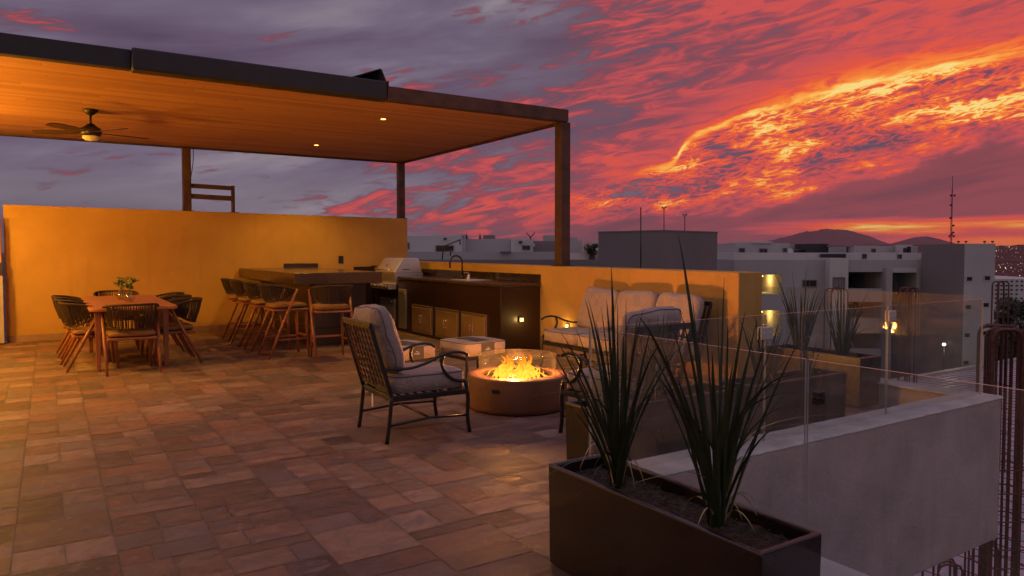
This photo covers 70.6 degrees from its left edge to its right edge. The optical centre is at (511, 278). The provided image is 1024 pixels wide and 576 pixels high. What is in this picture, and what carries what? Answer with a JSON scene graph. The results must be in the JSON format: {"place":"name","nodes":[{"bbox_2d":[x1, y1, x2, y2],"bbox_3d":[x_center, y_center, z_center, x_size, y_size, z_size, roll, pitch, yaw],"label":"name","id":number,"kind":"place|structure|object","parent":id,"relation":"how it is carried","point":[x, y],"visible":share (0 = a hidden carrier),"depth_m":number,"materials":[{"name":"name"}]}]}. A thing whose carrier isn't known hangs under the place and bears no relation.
{"place":"outdoors","nodes":[
{"label":"outdoors","id":0,"kind":"place"},
{"bbox_2d":[2,253,6,340],"bbox_3d":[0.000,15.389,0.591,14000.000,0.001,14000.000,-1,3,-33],"label":"ground","id":1,"kind":"structure","parent":0,"point":[3,272],"depth_m":260.19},
{"bbox_2d":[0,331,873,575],"bbox_3d":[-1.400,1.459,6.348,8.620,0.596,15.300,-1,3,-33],"label":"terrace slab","id":2,"kind":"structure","parent":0,"point":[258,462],"depth_m":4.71,"materials":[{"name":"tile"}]},
{"bbox_2d":[3,205,406,341],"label":"boundary wall","id":3,"kind":"structure","parent":2,"relation":"on","point":[50,251],"depth_m":12.16,"materials":[{"name":"paint"}]},
{"bbox_2d":[191,183,238,212],"bbox_3d":[-5.205,-1.399,12.688,0.781,0.492,0.100,-1,3,-33],"label":"wooden railing","id":4,"kind":"object","parent":3,"relation":"on","point":[231,198],"visible":0.93,"depth_m":12.69,"materials":[{"name":"brown wood"}]},
{"bbox_2d":[338,256,342,262],"bbox_3d":[-3.271,-0.361,13.826,0.095,0.140,0.016,-1,3,-33],"label":"wall outlet","id":5,"kind":"object","parent":3,"relation":"attached to","point":[340,259],"depth_m":13.81,"materials":[{"name":"black plastic"}]},
{"bbox_2d":[629,378,1003,575],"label":"parapet wall","id":6,"kind":"structure","parent":2,"relation":"on","point":[907,484],"depth_m":5.12,"materials":[{"name":"grey concrete"}]},
{"bbox_2d":[590,315,765,455],"bbox_3d":[0.995,0.639,4.155,1.385,0.797,0.010,-1,3,-33],"label":"glass railing","id":7,"kind":"object","parent":6,"relation":"on","point":[674,321],"visible":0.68,"depth_m":4.21,"materials":[{"name":"grey"}]},
{"bbox_2d":[757,326,772,339],"bbox_3d":[1.582,0.342,4.520,0.110,0.080,0.042,-1,3,-33],"label":"glass clamp","id":8,"kind":"object","parent":7,"relation":"attached to","point":[765,333],"visible":1,"depth_m":4.50,"materials":[{"name":"silver metal"}]},
{"bbox_2d":[764,306,887,440],"bbox_3d":[2.155,0.611,4.897,1.350,0.797,0.010,-1,3,-33],"label":"glass railing","id":9,"kind":"object","parent":6,"relation":"on","point":[886,360],"visible":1,"depth_m":5.25,"materials":[{"name":"grey"}]},
{"bbox_2d":[786,287,982,361],"bbox_3d":[3.405,0.527,6.829,0.010,0.817,1.890,-1,3,-33],"label":"glass railing","id":10,"kind":"object","parent":6,"relation":"on","point":[842,289],"visible":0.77,"depth_m":7.62,"materials":[{"name":"grey"}]},
{"bbox_2d":[886,299,982,413],"bbox_3d":[3.319,0.582,5.641,1.395,0.797,0.010,-1,3,-33],"label":"glass railing","id":11,"kind":"object","parent":6,"relation":"on","point":[981,350],"visible":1,"depth_m":6.01,"materials":[{"name":"grey"}]},
{"bbox_2d":[885,310,895,321],"bbox_3d":[2.761,0.273,5.272,0.090,0.080,0.042,-1,3,-33],"label":"glass clamp","id":12,"kind":"object","parent":11,"relation":"attached to","point":[891,315],"visible":1,"depth_m":5.25,"materials":[{"name":"silver metal"}]},
{"bbox_2d":[820,557,868,575],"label":"kerb","id":13,"kind":"structure","parent":2,"relation":"on","point":[830,568],"depth_m":2.71,"materials":[{"name":"grey concrete"}]},
{"bbox_2d":[588,328,806,525],"bbox_3d":[0.745,0.675,3.224,0.010,0.797,1.270,-1,3,-33],"label":"glass railing","id":14,"kind":"object","parent":13,"relation":"on","point":[804,412],"visible":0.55,"depth_m":2.69,"materials":[{"name":"grey"}]},
{"bbox_2d":[805,359,1021,527],"bbox_3d":[1.590,0.726,1.905,0.010,0.797,1.845,-1,3,-33],"label":"glass railing","id":15,"kind":"object","parent":13,"relation":"on","point":[807,423],"visible":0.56,"depth_m":2.67,"materials":[{"name":"grey"}]},
{"bbox_2d":[811,390,825,404],"bbox_3d":[1.117,0.434,2.633,0.042,0.048,0.034,-1,3,-33],"label":"glass clamp","id":16,"kind":"object","parent":15,"relation":"attached to","point":[819,397],"visible":1,"depth_m":2.62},
{"bbox_2d":[0,328,888,575],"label":"terrace floor","id":17,"kind":"structure","parent":0,"point":[326,512],"depth_m":4.63,"materials":[{"name":"tile"}]},
{"bbox_2d":[0,218,4,343],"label":"side wall","id":18,"kind":"structure","parent":17,"relation":"on","point":[2,337],"depth_m":10.77,"materials":[{"name":"paint"}]},
{"bbox_2d":[51,295,103,357],"bbox_3d":[-5.865,0.626,9.764,0.600,0.809,0.598,-1,3,-34],"label":"dining chair","id":19,"kind":"object","parent":17,"relation":"on","point":[64,325],"visible":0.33,"depth_m":9.59,"materials":[{"name":"wood"}]},
{"bbox_2d":[54,298,110,364],"bbox_3d":[-5.463,0.648,9.193,0.600,0.809,0.598,-1,3,-32],"label":"dining chair","id":20,"kind":"object","parent":17,"relation":"on","point":[71,342],"visible":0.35,"depth_m":8.97,"materials":[{"name":"wood"}]},
{"bbox_2d":[58,301,119,372],"bbox_3d":[-5.067,0.669,8.648,0.600,0.809,0.598,-2,3,-35],"label":"dining chair","id":21,"kind":"object","parent":17,"relation":"on","point":[69,310],"visible":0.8,"depth_m":8.42,"materials":[{"name":"wood"}]},
{"bbox_2d":[93,290,138,345],"bbox_3d":[-5.874,0.589,10.748,0.598,0.809,0.600,-1,3,-33],"label":"dining chair","id":22,"kind":"object","parent":17,"relation":"on","point":[101,293],"visible":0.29,"depth_m":10.86,"materials":[{"name":"wood"}]},
{"bbox_2d":[81,295,177,370],"bbox_3d":[-5.002,0.665,9.369,0.910,0.753,2.580,-1,3,-33],"label":"dining table","id":23,"kind":"object","parent":17,"relation":"on","point":[96,303],"visible":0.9,"depth_m":8.77,"materials":[{"name":"brown wood"}]},
{"bbox_2d":[101,303,161,376],"bbox_3d":[-4.409,0.680,8.379,0.598,0.809,0.600,-1,3,-34],"label":"dining chair","id":24,"kind":"object","parent":17,"relation":"on","point":[128,333],"visible":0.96,"depth_m":8.22,"materials":[{"name":"wood"}]},
{"bbox_2d":[137,292,184,352],"bbox_3d":[-4.979,0.607,10.283,0.600,0.809,0.598,-1,3,-32],"label":"dining chair","id":25,"kind":"object","parent":17,"relation":"on","point":[139,343],"visible":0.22,"depth_m":10.34,"materials":[{"name":"wood"}]},
{"bbox_2d":[141,294,191,358],"bbox_3d":[-4.611,0.629,9.690,0.600,0.809,0.598,-1,3,-34],"label":"dining chair","id":26,"kind":"object","parent":17,"relation":"on","point":[170,321],"visible":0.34,"depth_m":9.63,"materials":[{"name":"wood"}]},
{"bbox_2d":[151,297,202,365],"bbox_3d":[-4.222,0.651,9.119,0.600,0.809,0.598,-1,3,-33],"label":"dining chair","id":27,"kind":"object","parent":17,"relation":"on","point":[177,326],"visible":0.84,"depth_m":8.97,"materials":[{"name":"wood"}]},
{"bbox_2d":[220,278,263,341],"bbox_3d":[-4.268,0.481,11.401,0.600,0.973,0.548,-1,3,-32],"label":"bar stool","id":28,"kind":"object","parent":17,"relation":"on","point":[228,288],"visible":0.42,"depth_m":11.23,"materials":[{"name":"wood"}]},
{"bbox_2d":[230,280,275,346],"bbox_3d":[-3.890,0.503,10.811,0.600,0.973,0.548,-1,3,-34],"label":"bar stool","id":29,"kind":"object","parent":17,"relation":"on","point":[243,298],"visible":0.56,"depth_m":10.62,"materials":[{"name":"wood"}]},
{"bbox_2d":[242,281,290,352],"bbox_3d":[-3.486,0.526,10.217,0.600,0.973,0.548,-1,3,-31],"label":"bar stool","id":30,"kind":"object","parent":17,"relation":"on","point":[258,302],"visible":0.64,"depth_m":10.04,"materials":[{"name":"wood"}]},
{"bbox_2d":[257,283,309,359],"bbox_3d":[-3.060,0.550,9.608,0.600,0.973,0.548,-2,3,-35],"label":"bar stool","id":31,"kind":"object","parent":17,"relation":"on","point":[276,305],"visible":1,"depth_m":9.44,"materials":[{"name":"wood"}]},
{"bbox_2d":[239,267,381,345],"bbox_3d":[-3.368,0.405,11.724,1.280,1.090,3.440,-1,3,-33],"label":"bar counter","id":32,"kind":"object","parent":17,"relation":"on","point":[302,280],"visible":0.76,"depth_m":10.76,"materials":[{"name":"brown wood"}]},
{"bbox_2d":[284,263,373,304],"bbox_3d":[-3.279,0.300,13.474,1.740,1.165,0.637,-1,3,-33],"label":"back counter","id":33,"kind":"object","parent":17,"relation":"on","point":[369,294],"visible":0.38,"depth_m":13.51,"materials":[{"name":"black stone"}]},
{"bbox_2d":[308,285,355,362],"bbox_3d":[-2.325,0.560,9.329,0.548,0.973,0.600,-1,2,-27],"label":"bar stool","id":34,"kind":"object","parent":17,"relation":"on","point":[341,307],"visible":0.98,"depth_m":9.17,"materials":[{"name":"wood"}]},
{"bbox_2d":[369,340,435,364],"bbox_3d":[-1.126,0.888,7.438,0.553,0.462,0.543,-2,3,-41],"label":"ottoman","id":35,"kind":"object","parent":17,"relation":"on","point":[424,353],"visible":0.39,"depth_m":7.29,"materials":[{"name":"beige fabric"}]},
{"bbox_2d":[341,304,470,443],"bbox_3d":[-0.822,0.687,5.620,0.829,1.001,0.618,-1,3,-32],"label":"lounge armchair","id":36,"kind":"object","parent":17,"relation":"on","point":[391,372],"visible":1,"depth_m":5.40,"materials":[{"name":"black"}]},
{"bbox_2d":[373,269,540,353],"bbox_3d":[-1.273,0.403,12.080,0.719,1.068,5.120,-1,3,-33],"label":"kitchen counter","id":37,"kind":"object","parent":17,"relation":"on","point":[435,304],"visible":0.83,"depth_m":10.68,"materials":[{"name":"black stone"}]},
{"bbox_2d":[380,297,395,322],"bbox_3d":[-2.258,0.565,13.023,0.056,0.430,0.680,-1,3,-33],"label":"cabinet door","id":38,"kind":"structure","parent":37,"relation":"in","point":[390,304],"depth_m":12.89,"materials":[{"name":"silver metal"}]},
{"bbox_2d":[370,258,422,289],"bbox_3d":[-2.110,-0.097,13.101,0.695,0.548,0.886,-1,3,-33],"label":"gas grill","id":39,"kind":"object","parent":37,"relation":"in","point":[392,270],"visible":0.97,"depth_m":12.83,"materials":[{"name":"silver metal"}]},
{"bbox_2d":[398,289,406,328],"bbox_3d":[-1.892,0.521,12.478,0.026,0.680,0.310,-1,3,-33],"label":"tall door","id":40,"kind":"structure","parent":37,"relation":"in","point":[402,293],"depth_m":12.45,"materials":[{"name":"silver metal"}]},
{"bbox_2d":[412,307,420,330],"bbox_3d":[-1.583,0.664,11.961,0.057,0.377,0.344,-1,3,-33],"label":"cabinet door","id":41,"kind":"structure","parent":37,"relation":"in","point":[416,311],"depth_m":11.96,"materials":[{"name":"brown wood"}]},
{"bbox_2d":[420,308,430,332],"bbox_3d":[-1.396,0.675,11.668,0.057,0.377,0.344,-1,3,-33],"label":"cabinet door","id":42,"kind":"structure","parent":37,"relation":"in","point":[425,318],"depth_m":11.67,"materials":[{"name":"brown wood"}]},
{"bbox_2d":[436,310,445,335],"bbox_3d":[-1.109,0.692,11.220,0.057,0.377,0.344,-1,3,-33],"label":"cabinet door","id":43,"kind":"structure","parent":37,"relation":"in","point":[440,315],"depth_m":11.22,"materials":[{"name":"brown wood"}]},
{"bbox_2d":[445,312,456,337],"bbox_3d":[-0.921,0.704,10.927,0.057,0.377,0.344,-1,3,-33],"label":"cabinet door","id":44,"kind":"structure","parent":37,"relation":"in","point":[451,318],"depth_m":10.93,"materials":[{"name":"brown wood"}]},
{"bbox_2d":[449,255,464,278],"bbox_3d":[-0.882,-0.186,11.552,0.258,0.383,0.118,0,2,-13],"label":"faucet","id":45,"kind":"object","parent":37,"relation":"on","point":[462,276],"visible":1,"depth_m":11.58,"materials":[{"name":"black"}]},
{"bbox_2d":[461,314,472,336],"bbox_3d":[-0.660,0.719,10.520,0.057,0.377,0.329,-1,3,-33],"label":"cabinet door","id":46,"kind":"structure","parent":37,"relation":"in","point":[467,320],"depth_m":10.52,"materials":[{"name":"brown wood"}]},
{"bbox_2d":[472,316,484,336],"bbox_3d":[-0.481,0.730,10.239,0.057,0.377,0.329,-1,3,-33],"label":"cabinet door","id":47,"kind":"structure","parent":37,"relation":"in","point":[478,327],"depth_m":10.23,"materials":[{"name":"brown wood"}]},
{"bbox_2d":[439,336,505,378],"bbox_3d":[-0.423,0.875,7.769,0.573,0.462,0.563,-2,3,-39],"label":"ottoman","id":48,"kind":"object","parent":17,"relation":"on","point":[478,347],"visible":0.81,"depth_m":7.58,"materials":[{"name":"beige fabric"}]},
{"bbox_2d":[467,354,567,415],"bbox_3d":[0.049,0.903,6.530,0.910,0.495,0.910,-1,3,-33],"label":"fire pit","id":49,"kind":"object","parent":17,"relation":"on","point":[509,388],"visible":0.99,"depth_m":6.18,"materials":[{"name":"orange concrete"}]},
{"bbox_2d":[419,261,761,384],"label":"wall","id":50,"kind":"structure","parent":17,"relation":"on","point":[562,290],"depth_m":7.95,"materials":[{"name":"paint"}]},
{"bbox_2d":[0,32,573,265],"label":"pergola","id":51,"kind":"object","parent":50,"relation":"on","point":[186,103],"visible":0.91,"depth_m":9.28,"materials":[{"name":"brown wood"}]},
{"bbox_2d":[31,108,147,140],"bbox_3d":[-5.372,-1.940,9.185,1.303,0.395,1.294,-1,2,-19],"label":"ceiling fan","id":52,"kind":"object","parent":51,"relation":"hanging from","point":[89,131],"visible":1,"depth_m":9.08,"materials":[{"name":"black metal"}]},
{"bbox_2d":[182,149,193,210],"bbox_3d":[-5.531,-1.690,12.365,0.056,1.072,0.228,1,3,34],"label":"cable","id":53,"kind":"object","parent":51,"relation":"hanging from","point":[190,179],"visible":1,"depth_m":12.37,"materials":[{"name":"black plastic"}]},
{"bbox_2d":[540,286,712,379],"bbox_3d":[1.174,0.614,7.904,0.829,0.972,1.898,-1,3,-33],"label":"sofa","id":54,"kind":"object","parent":17,"relation":"on","point":[626,300],"visible":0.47,"depth_m":8.03,"materials":[{"name":"beige fabric"}]},
{"bbox_2d":[558,306,694,432],"bbox_3d":[0.843,0.695,5.398,0.618,1.001,0.829,-2,3,-36],"label":"lounge armchair","id":55,"kind":"object","parent":17,"relation":"on","point":[653,314],"visible":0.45,"depth_m":5.14,"materials":[{"name":"black"}]},
{"bbox_2d":[565,382,735,460],"bbox_3d":[0.940,0.992,4.787,1.259,0.450,0.300,-1,3,-33],"label":"planter","id":56,"kind":"object","parent":17,"relation":"on","point":[657,435],"visible":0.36,"depth_m":4.59,"materials":[{"name":"brown metal"}]},
{"bbox_2d":[636,315,684,400],"bbox_3d":[0.952,0.548,4.704,0.411,0.623,0.391,-1,3,-33],"label":"spiky grass plant","id":57,"kind":"object","parent":56,"relation":"on","point":[657,395],"visible":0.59,"depth_m":4.75,"materials":[{"name":"plant"}]},
{"bbox_2d":[549,454,821,575],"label":"planter","id":58,"kind":"object","parent":17,"relation":"on","point":[600,524],"visible":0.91,"depth_m":2.76,"materials":[{"name":"brown metal"}]},
{"bbox_2d":[534,267,684,488],"bbox_3d":[0.307,0.435,2.929,0.836,0.977,0.507,-1,3,-33],"label":"spiky grass plant","id":59,"kind":"object","parent":58,"relation":"on","point":[617,434],"visible":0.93,"depth_m":3.04,"materials":[{"name":"plant"}]},
{"bbox_2d":[628,235,858,529],"bbox_3d":[0.835,0.391,2.510,0.918,1.096,0.493,0,2,6],"label":"spiky grass plant","id":60,"kind":"object","parent":58,"relation":"on","point":[726,447],"visible":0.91,"depth_m":2.57,"materials":[{"name":"plant"}]},
{"bbox_2d":[722,367,846,437],"bbox_3d":[2.082,0.964,5.517,1.129,0.450,0.300,-1,3,-33],"label":"planter","id":61,"kind":"object","parent":17,"relation":"on","point":[831,383],"visible":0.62,"depth_m":5.38,"materials":[{"name":"brown metal"}]},
{"bbox_2d":[740,318,794,384],"bbox_3d":[1.854,0.539,5.427,0.331,0.586,0.465,0,2,-6],"label":"spiky grass plant","id":62,"kind":"object","parent":61,"relation":"on","point":[771,362],"visible":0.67,"depth_m":5.33,"materials":[{"name":"plant"}]},
{"bbox_2d":[791,326,830,377],"bbox_3d":[2.263,0.600,5.600,0.311,0.452,0.306,-1,3,-33],"label":"spiky grass plant","id":63,"kind":"object","parent":61,"relation":"in","point":[802,364],"visible":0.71,"depth_m":5.60,"materials":[{"name":"plant"}]},
{"bbox_2d":[767,344,880,407],"bbox_3d":[2.958,0.910,6.920,0.320,0.450,1.000,-1,3,-33],"label":"planter","id":64,"kind":"object","parent":17,"relation":"on","point":[862,387],"visible":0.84,"depth_m":6.54,"materials":[{"name":"brown metal"}]},
{"bbox_2d":[776,274,821,349],"bbox_3d":[2.825,0.327,7.117,0.483,0.881,0.545,1,2,19],"label":"spiky grass plant","id":65,"kind":"object","parent":64,"relation":"on","point":[792,319],"visible":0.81,"depth_m":7.10,"materials":[{"name":"plant"}]},
{"bbox_2d":[822,274,875,355],"bbox_3d":[3.181,0.370,6.751,0.501,0.824,0.557,2,3,35],"label":"spiky grass plant","id":66,"kind":"object","parent":64,"relation":"on","point":[843,342],"visible":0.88,"depth_m":6.69,"materials":[{"name":"plant"}]},
{"bbox_2d":[437,239,460,259],"bbox_3d":[-2.607,-1.206,30.000,0.984,0.865,0.064,0,2,-1],"label":"bracket arm","id":67,"kind":"object","parent":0,"point":[443,250],"visible":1,"depth_m":29.98},
{"bbox_2d":[407,234,597,266],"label":"apartment building","id":68,"kind":"structure","parent":0,"point":[488,249],"depth_m":38.15,"materials":[{"name":"grey paint"}]},
{"bbox_2d":[436,245,453,250],"bbox_3d":[-3.552,-1.592,38.142,0.961,0.314,0.049,0,2,0],"label":"window","id":69,"kind":"structure","parent":68,"relation":"in","point":[438,247],"depth_m":38.15,"materials":[{"name":"black glass"}]},
{"bbox_2d":[522,245,529,249],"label":"window","id":70,"kind":"structure","parent":68,"relation":"in","point":[524,247],"depth_m":38.86,"materials":[{"name":"black glass"}]},
{"bbox_2d":[0,0,1023,252],"label":"sky","id":71,"kind":"structure","parent":0,"point":[749,120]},
{"bbox_2d":[583,243,597,259],"bbox_3d":[4.033,1.471,36.580,0.870,6.577,0.812,-1,3,-33],"label":"tree","id":72,"kind":"object","parent":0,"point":[591,250],"visible":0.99,"depth_m":36.30,"materials":[{"name":"green plant"}]},
{"bbox_2d":[640,207,640,267],"bbox_3d":[3.562,-0.997,20.000,0.034,1.932,0.104,0,2,0],"label":"flag pole","id":73,"kind":"object","parent":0,"point":[640,237],"visible":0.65,"depth_m":19.99,"materials":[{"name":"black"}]},
{"bbox_2d":[598,230,717,270],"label":"stair tower","id":74,"kind":"structure","parent":0,"point":[660,249],"depth_m":27.12,"materials":[{"name":"grey paint"}]},
{"bbox_2d":[717,242,920,378],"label":"balcony building","id":75,"kind":"structure","parent":0,"point":[890,271],"depth_m":31.08,"materials":[{"name":"white"}]},
{"bbox_2d":[739,248,744,252],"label":"window","id":76,"kind":"structure","parent":75,"relation":"in","point":[741,250],"depth_m":34.53,"materials":[{"name":"black glass"}]},
{"bbox_2d":[759,248,767,252],"bbox_3d":[12.009,-1.302,34.551,0.392,0.264,0.049,0,2,0],"label":"window","id":77,"kind":"structure","parent":75,"relation":"in","point":[761,250],"depth_m":34.56,"materials":[{"name":"black glass"}]},
{"bbox_2d":[793,249,801,252],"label":"window","id":78,"kind":"structure","parent":75,"relation":"in","point":[794,250],"depth_m":34.47,"materials":[{"name":"black glass"}]},
{"bbox_2d":[802,280,816,286],"bbox_3d":[12.755,0.216,31.005,0.609,0.311,0.049,0,2,0],"label":"window","id":79,"kind":"structure","parent":75,"relation":"in","point":[810,283],"depth_m":31.02,"materials":[{"name":"black glass"}]},
{"bbox_2d":[805,314,815,322],"bbox_3d":[12.755,1.712,31.062,0.609,0.380,0.049,0,2,0],"label":"window","id":80,"kind":"structure","parent":75,"relation":"in","point":[813,318],"depth_m":31.08,"materials":[{"name":"black glass"}]},
{"bbox_2d":[833,277,844,288],"bbox_3d":[13.791,0.201,30.506,0.510,0.510,0.049,0,2,0],"label":"window","id":81,"kind":"structure","parent":75,"relation":"in","point":[836,280],"depth_m":30.51,"materials":[{"name":"grey glass"}]},
{"bbox_2d":[766,229,955,245],"bbox_3d":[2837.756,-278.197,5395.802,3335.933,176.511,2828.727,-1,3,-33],"label":"mountains","id":82,"kind":"structure","parent":0,"point":[834,237],"depth_m":5042.15,"materials":[{"name":"stone"}]},
{"bbox_2d":[942,343,945,369],"bbox_3d":[15.889,3.203,26.630,0.110,1.655,0.107,-1,3,-33],"label":"street lamp","id":83,"kind":"object","parent":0,"point":[943,344],"visible":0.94,"depth_m":26.59,"materials":[{"name":"black metal"}]},
{"bbox_2d":[875,245,1023,276],"bbox_3d":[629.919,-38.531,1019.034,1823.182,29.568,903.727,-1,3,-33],"label":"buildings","id":84,"kind":"structure","parent":0,"point":[1013,257],"depth_m":724.26,"materials":[{"name":"grey concrete"}]},
{"bbox_2d":[948,176,955,243],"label":"radio mast","id":85,"kind":"object","parent":84,"relation":"on","point":[953,225],"visible":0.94,"depth_m":419.03,"materials":[{"name":"black"}]},
{"bbox_2d":[919,244,995,388],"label":"corner block","id":86,"kind":"structure","parent":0,"point":[954,273],"depth_m":28.19,"materials":[{"name":"grey paint"}]},
{"bbox_2d":[962,360,969,364],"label":"window","id":87,"kind":"structure","parent":86,"relation":"in","point":[964,362],"depth_m":27.65,"materials":[{"name":"black glass"}]},
{"bbox_2d":[963,332,970,337],"bbox_3d":[17.363,2.166,27.605,0.270,0.210,0.029,0,2,0],"label":"window","id":88,"kind":"structure","parent":86,"relation":"in","point":[965,334],"depth_m":27.60,"materials":[{"name":"black glass"}]},
{"bbox_2d":[964,304,971,309],"bbox_3d":[17.391,1.092,27.569,0.270,0.210,0.029,0,2,0],"label":"window","id":89,"kind":"structure","parent":86,"relation":"in","point":[966,306],"depth_m":27.57,"materials":[{"name":"black glass"}]},
{"bbox_2d":[966,276,972,281],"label":"window","id":90,"kind":"structure","parent":86,"relation":"in","point":[968,278],"depth_m":27.51,"materials":[{"name":"black glass"}]},
{"bbox_2d":[983,302,989,307],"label":"window","id":91,"kind":"structure","parent":86,"relation":"in","point":[985,304],"depth_m":27.55,"materials":[{"name":"black glass"}]},
{"bbox_2d":[983,275,990,280],"bbox_3d":[18.088,-0.012,27.525,0.270,0.210,0.029,0,2,0],"label":"window","id":92,"kind":"structure","parent":86,"relation":"in","point":[986,277],"depth_m":27.52,"materials":[{"name":"black glass"}]},
{"bbox_2d":[893,358,1023,575],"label":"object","id":93,"kind":"structure","parent":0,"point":[967,374],"depth_m":17.91,"materials":[{"name":"grey concrete"}]},
{"bbox_2d":[998,338,1009,360],"bbox_3d":[25.497,6.881,38.014,1.594,7.655,1.621,-1,3,-33],"label":"tree","id":94,"kind":"object","parent":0,"point":[1003,348],"visible":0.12,"depth_m":37.54,"materials":[{"name":"green plant"}]},
{"bbox_2d":[994,276,1023,304],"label":"white block","id":95,"kind":"structure","parent":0,"point":[1016,288],"depth_m":150.21,"materials":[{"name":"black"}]},
{"bbox_2d":[994,294,1023,351],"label":"tree","id":96,"kind":"object","parent":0,"point":[1013,320],"visible":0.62,"depth_m":45.67,"materials":[{"name":"green plant"}]},
{"bbox_2d":[995,327,1023,357],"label":"tree","id":97,"kind":"object","parent":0,"point":[1015,344],"visible":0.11,"depth_m":39.97,"materials":[{"name":"green plant"}]},
{"bbox_2d":[1013,300,1023,320],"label":"tree","id":98,"kind":"object","parent":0,"point":[1019,313],"visible":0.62,"depth_m":59.34,"materials":[{"name":"green plant"}]},
{"bbox_3d":[-4.836,0.220,9.149,0.131,0.148,0.131,-1,3,-33],"label":"glass vase","id":99,"kind":"object","parent":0,"visible":0},
{"bbox_2d":[123,278,139,299],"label":"leafy stems","id":100,"kind":"object","parent":99,"relation":"in","point":[130,286],"visible":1,"depth_m":9.13,"materials":[{"name":"green plant"}]},
{"bbox_3d":[-5.137,0.195,9.525,0.149,0.168,0.149,-1,3,-33],"label":"glass vase","id":101,"kind":"object","parent":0,"visible":0},
{"bbox_2d":[114,276,132,294],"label":"leafy stems","id":102,"kind":"object","parent":101,"relation":"in","point":[120,282],"visible":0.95,"depth_m":9.50,"materials":[{"name":"green plant"}]},
{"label":"lower floor","id":103,"kind":"structure","parent":0,"visible":0},
{"bbox_2d":[823,287,847,348],"bbox_3d":[6.292,2.315,14.082,0.375,4.293,0.319,0,2,0],"label":"rebar cage","id":104,"kind":"object","parent":103,"relation":"on","point":[835,288],"visible":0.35,"depth_m":14.04,"materials":[{"name":"metal"}]},
{"bbox_2d":[897,287,918,382],"bbox_3d":[7.149,2.321,13.084,0.268,4.357,0.321,0,2,0],"label":"rebar cage","id":105,"kind":"object","parent":103,"relation":"on","point":[908,316],"visible":0.46,"depth_m":13.02,"materials":[{"name":"brown metal"}]},
{"bbox_2d":[921,558,963,575],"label":"rebar cage","id":106,"kind":"object","parent":103,"relation":"on","point":[950,562],"visible":0.59,"depth_m":8.14,"materials":[{"name":"brown metal"}]},
{"bbox_2d":[964,540,998,575],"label":"rebar cage","id":107,"kind":"object","parent":103,"relation":"on","point":[968,569],"visible":0.16,"depth_m":8.88,"materials":[{"name":"brown metal"}]},
{"bbox_2d":[967,323,1023,575],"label":"rebar cage","id":108,"kind":"object","parent":103,"relation":"on","point":[986,550],"visible":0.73,"depth_m":8.30,"materials":[{"name":"brown metal"}]},
{"bbox_2d":[991,281,1009,472],"bbox_3d":[9.810,2.239,14.584,0.314,4.405,0.278,0,2,0],"label":"rebar cage","id":109,"kind":"object","parent":103,"relation":"on","point":[997,305],"visible":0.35,"depth_m":14.50,"materials":[{"name":"brown metal"}]}
]}

